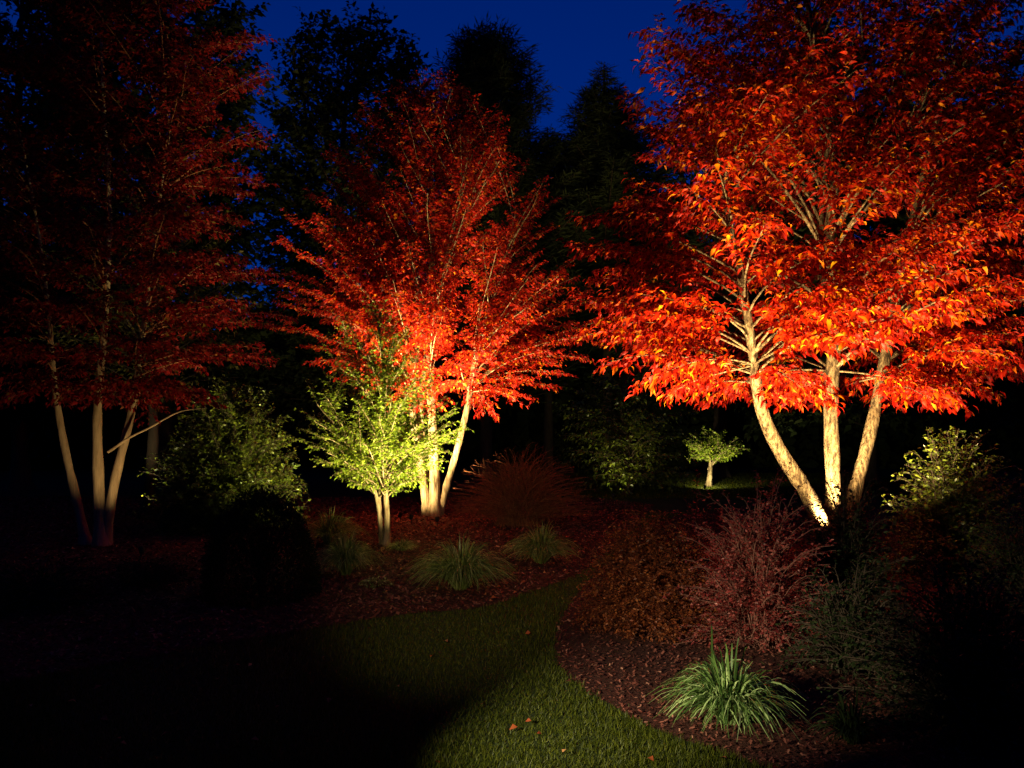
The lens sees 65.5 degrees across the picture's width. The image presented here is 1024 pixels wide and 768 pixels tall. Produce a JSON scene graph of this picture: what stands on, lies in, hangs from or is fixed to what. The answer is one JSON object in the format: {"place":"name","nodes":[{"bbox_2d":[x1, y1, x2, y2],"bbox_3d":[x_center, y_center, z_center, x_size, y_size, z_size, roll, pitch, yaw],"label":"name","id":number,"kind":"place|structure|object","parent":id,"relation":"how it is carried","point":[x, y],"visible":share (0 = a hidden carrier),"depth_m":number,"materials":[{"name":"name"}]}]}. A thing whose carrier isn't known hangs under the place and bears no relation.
{"place":"outdoors","nodes":[
{"label":"outdoors","id":0,"kind":"place"},
{"bbox_2d":[0,456,1023,767],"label":"ground","id":1,"kind":"structure","parent":0,"point":[50,482],"depth_m":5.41,"materials":[{"name":"green plant"}]},
{"bbox_2d":[0,0,122,490],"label":"dark tree","id":2,"kind":"object","parent":1,"relation":"on","point":[20,471],"visible":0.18,"depth_m":20.63,"materials":[{"name":"green plant"}]},
{"bbox_2d":[14,0,291,487],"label":"dark tree","id":3,"kind":"object","parent":1,"relation":"on","point":[234,116],"visible":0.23,"depth_m":21.47,"materials":[{"name":"green plant"}]},
{"bbox_2d":[0,495,654,683],"bbox_3d":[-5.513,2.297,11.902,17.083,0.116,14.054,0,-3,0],"label":"bark mulch","id":4,"kind":"object","parent":1,"relation":"on","point":[10,504],"visible":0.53,"depth_m":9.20,"materials":[{"name":"brown wood"}]},
{"bbox_2d":[8,143,268,513],"bbox_3d":[-7.301,-1.062,15.664,4.531,7.140,4.226,-1,-3,24],"label":"leafy tree","id":5,"kind":"object","parent":4,"relation":"on","point":[149,490],"visible":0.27,"depth_m":15.39,"materials":[{"name":"red plant"}]},
{"bbox_2d":[138,546,144,557],"bbox_3d":[-4.742,2.152,10.198,0.096,0.151,0.074,-2,-4,37],"label":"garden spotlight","id":6,"kind":"object","parent":4,"relation":"on","point":[141,549],"visible":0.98,"depth_m":10.18,"materials":[{"name":"black metal"}]},
{"bbox_2d":[0,0,298,546],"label":"maple tree","id":7,"kind":"object","parent":4,"relation":"on","point":[182,222],"visible":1,"depth_m":11.09,"materials":[{"name":"red plant"}]},
{"bbox_2d":[127,418,200,520],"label":"leafy shrub","id":8,"kind":"object","parent":4,"relation":"on","point":[157,510],"visible":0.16,"depth_m":14.48,"materials":[{"name":"green plant"}]},
{"bbox_2d":[146,374,312,536],"bbox_3d":[-4.608,1.196,13.170,2.641,2.749,2.350,0,-3,0],"label":"evergreen shrub","id":9,"kind":"object","parent":4,"relation":"on","point":[233,455],"visible":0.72,"depth_m":12.74,"materials":[{"name":"green plant"}]},
{"bbox_2d":[198,483,321,607],"bbox_3d":[-2.489,1.562,7.944,1.192,1.148,1.186,0,-3,0],"label":"clipped bush","id":10,"kind":"object","parent":4,"relation":"on","point":[260,562],"visible":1,"depth_m":7.71,"materials":[{"name":"green plant"}]},
{"bbox_2d":[302,507,369,544],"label":"ornamental grass","id":11,"kind":"object","parent":4,"relation":"on","point":[327,530],"depth_m":11.21,"materials":[{"name":"green plant"}]},
{"bbox_2d":[313,527,384,575],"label":"ornamental grass","id":12,"kind":"object","parent":4,"relation":"on","point":[346,558],"depth_m":8.91,"materials":[{"name":"green plant"}]},
{"bbox_2d":[358,575,391,588],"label":"plant","id":13,"kind":"object","parent":4,"relation":"on","point":[374,583],"visible":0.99,"depth_m":8.27,"materials":[{"name":"green plant"}]},
{"bbox_2d":[290,296,473,545],"bbox_3d":[-1.770,0.519,11.317,2.415,3.541,2.204,2,-3,-31],"label":"young tree","id":14,"kind":"object","parent":4,"relation":"on","point":[393,464],"visible":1,"depth_m":11.21,"materials":[{"name":"green plant"}]},
{"bbox_2d":[0,503,778,767],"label":"fallen leaves","id":15,"kind":"object","parent":4,"relation":"on","point":[207,633],"visible":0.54,"depth_m":7.24,"materials":[{"name":"orange plant"}]},
{"bbox_2d":[380,539,425,552],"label":"ornamental grass","id":16,"kind":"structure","parent":4,"relation":"on","point":[402,545],"depth_m":10.62,"materials":[{"name":"green plant"}]},
{"bbox_2d":[268,68,601,516],"bbox_3d":[-1.414,-1.764,15.238,6.279,8.561,5.720,1,-3,-17],"label":"maple tree","id":17,"kind":"object","parent":4,"relation":"on","point":[497,328],"visible":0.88,"depth_m":14.54,"materials":[{"name":"red plant"}]},
{"bbox_2d":[398,528,524,589],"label":"ornamental grass","id":18,"kind":"object","parent":4,"relation":"on","point":[462,570],"depth_m":8.09,"materials":[{"name":"green plant"}]},
{"bbox_2d":[446,442,598,527],"bbox_3d":[0.176,1.679,13.526,2.708,1.447,1.977,0,-3,0],"label":"twiggy shrub","id":19,"kind":"object","parent":4,"relation":"on","point":[514,499],"visible":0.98,"depth_m":13.34,"materials":[{"name":"brown plant"}]},
{"bbox_2d":[500,514,582,563],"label":"ornamental grass","id":20,"kind":"object","parent":4,"relation":"on","point":[541,548],"depth_m":9.66,"materials":[{"name":"green plant"}]},
{"bbox_2d":[235,0,454,482],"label":"dark tree","id":21,"kind":"object","parent":1,"relation":"on","point":[364,73],"visible":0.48,"depth_m":23.29,"materials":[{"name":"green plant"}]},
{"bbox_2d":[403,13,597,477],"bbox_3d":[-0.941,-4.544,26.084,7.668,15.161,8.054,0,-3,0],"label":"conifer tree","id":22,"kind":"object","parent":1,"relation":"on","point":[483,61],"visible":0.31,"depth_m":25.31,"materials":[{"name":"green plant"}]},
{"bbox_2d":[0,255,1023,470],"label":"distant woodland","id":23,"kind":"object","parent":1,"relation":"on","point":[512,428],"visible":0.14,"depth_m":32.19,"materials":[{"name":"plant"}]},
{"bbox_2d":[444,60,734,471],"bbox_3d":[3.580,-4.417,29.779,13.910,15.288,12.971,3,-4,-43],"label":"conifer tree","id":24,"kind":"object","parent":1,"relation":"on","point":[597,152],"visible":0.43,"depth_m":27.85,"materials":[{"name":"green plant"}]},
{"bbox_2d":[504,124,690,467],"bbox_3d":[1.130,-3.635,32.235,11.392,13.978,11.932,-2,-4,37],"label":"conifer tree","id":25,"kind":"object","parent":1,"relation":"on","point":[548,431],"visible":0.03,"depth_m":31.77,"materials":[{"name":"green plant"}]},
{"bbox_2d":[549,363,707,494],"bbox_3d":[2.849,1.082,19.413,3.584,3.351,3.280,2,-3,-30],"label":"bush","id":26,"kind":"object","parent":1,"relation":"on","point":[635,426],"visible":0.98,"depth_m":19.21,"materials":[{"name":"green plant"}]},
{"bbox_2d":[628,82,782,477],"bbox_3d":[6.810,-3.490,26.231,5.997,13.081,5.133,0,-3,0],"label":"dark tree","id":27,"kind":"object","parent":1,"relation":"on","point":[719,469],"visible":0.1,"depth_m":25.78,"materials":[{"name":"green plant"}]},
{"bbox_2d":[548,509,1023,767],"bbox_3d":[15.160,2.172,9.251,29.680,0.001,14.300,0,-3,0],"label":"mulch bed","id":28,"kind":"object","parent":1,"relation":"on","point":[755,659],"visible":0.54,"depth_m":5.19,"materials":[{"name":"brown wood"}]},
{"bbox_2d":[570,509,727,644],"bbox_3d":[1.180,1.579,6.741,1.372,1.043,1.356,0,-3,0],"label":"mounded shrub","id":29,"kind":"object","parent":28,"relation":"on","point":[645,567],"visible":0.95,"depth_m":6.50,"materials":[{"name":"orange plant"}]},
{"bbox_2d":[673,459,710,597],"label":"wispy shrub","id":30,"kind":"object","parent":28,"relation":"on","point":[692,521],"visible":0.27,"depth_m":7.52,"materials":[{"name":"red plant"}]},
{"bbox_2d":[685,624,752,676],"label":"strappy grass","id":31,"kind":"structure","parent":28,"relation":"on","point":[712,649],"depth_m":4.87,"materials":[{"name":"green plant"}]},
{"bbox_2d":[647,638,813,742],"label":"strappy grass","id":32,"kind":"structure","parent":28,"relation":"on","point":[723,695],"depth_m":4.45,"materials":[{"name":"green plant"}]},
{"bbox_2d":[658,461,851,654],"bbox_3d":[1.901,1.331,6.238,1.493,1.445,1.212,0,-3,0],"label":"barberry bush","id":33,"kind":"object","parent":28,"relation":"on","point":[755,592],"visible":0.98,"depth_m":6.13,"materials":[{"name":"red plant"}]},
{"bbox_2d":[557,0,1023,552],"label":"maple tree","id":34,"kind":"object","parent":28,"relation":"on","point":[755,116],"visible":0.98,"depth_m":9.70,"materials":[{"name":"red plant"}]},
{"bbox_2d":[803,683,893,748],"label":"strappy grass","id":35,"kind":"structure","parent":28,"relation":"on","point":[850,726],"depth_m":4.21,"materials":[{"name":"green plant"}]},
{"bbox_2d":[784,470,917,626],"bbox_3d":[2.958,1.442,7.160,1.298,1.344,1.299,-2,-4,37],"label":"leafy shrub","id":36,"kind":"object","parent":28,"relation":"on","point":[849,537],"visible":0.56,"depth_m":7.04,"materials":[{"name":"green plant"}]},
{"bbox_2d":[775,552,933,684],"bbox_3d":[2.335,1.593,5.521,1.033,0.909,1.052,-2,-4,40],"label":"leafy shrub","id":37,"kind":"object","parent":28,"relation":"on","point":[838,643],"visible":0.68,"depth_m":5.46,"materials":[{"name":"green plant"}]},
{"bbox_2d":[814,541,1023,767],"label":"leafy shrub","id":38,"kind":"object","parent":28,"relation":"on","point":[966,688],"visible":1,"depth_m":4.39,"materials":[{"name":"green plant"}]},
{"bbox_2d":[877,426,1023,587],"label":"leafy shrub","id":39,"kind":"object","parent":28,"relation":"on","point":[950,500],"visible":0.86,"depth_m":8.79,"materials":[{"name":"green plant"}]},
{"bbox_2d":[947,457,1023,622],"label":"leafy shrub","id":40,"kind":"object","parent":28,"relation":"on","point":[1016,544],"visible":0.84,"depth_m":6.96,"materials":[{"name":"green plant"}]},
{"bbox_2d":[700,0,1023,481],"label":"dark tree","id":41,"kind":"object","parent":1,"relation":"on","point":[854,410],"visible":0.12,"depth_m":22.31,"materials":[{"name":"green plant"}]},
{"bbox_2d":[935,59,1023,439],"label":"dark tree","id":42,"kind":"object","parent":1,"relation":"on","point":[1013,412],"visible":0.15,"depth_m":21.55,"materials":[{"name":"green plant"}]},
{"bbox_2d":[0,0,1023,329],"label":"sky","id":43,"kind":"structure","parent":0,"point":[571,35],"materials":[{"name":"blue"}]},
{"bbox_2d":[556,472,1023,498],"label":"lawn grass","id":44,"kind":"structure","parent":0,"point":[738,480],"depth_m":21.38,"materials":[{"name":"green plant"}]},
{"bbox_2d":[683,428,748,486],"bbox_3d":[5.560,1.992,21.854,1.627,1.710,1.633,-3,-4,41],"label":"tree","id":45,"kind":"object","parent":44,"relation":"on","point":[705,451],"visible":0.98,"depth_m":21.79,"materials":[{"name":"green plant"}]}
]}

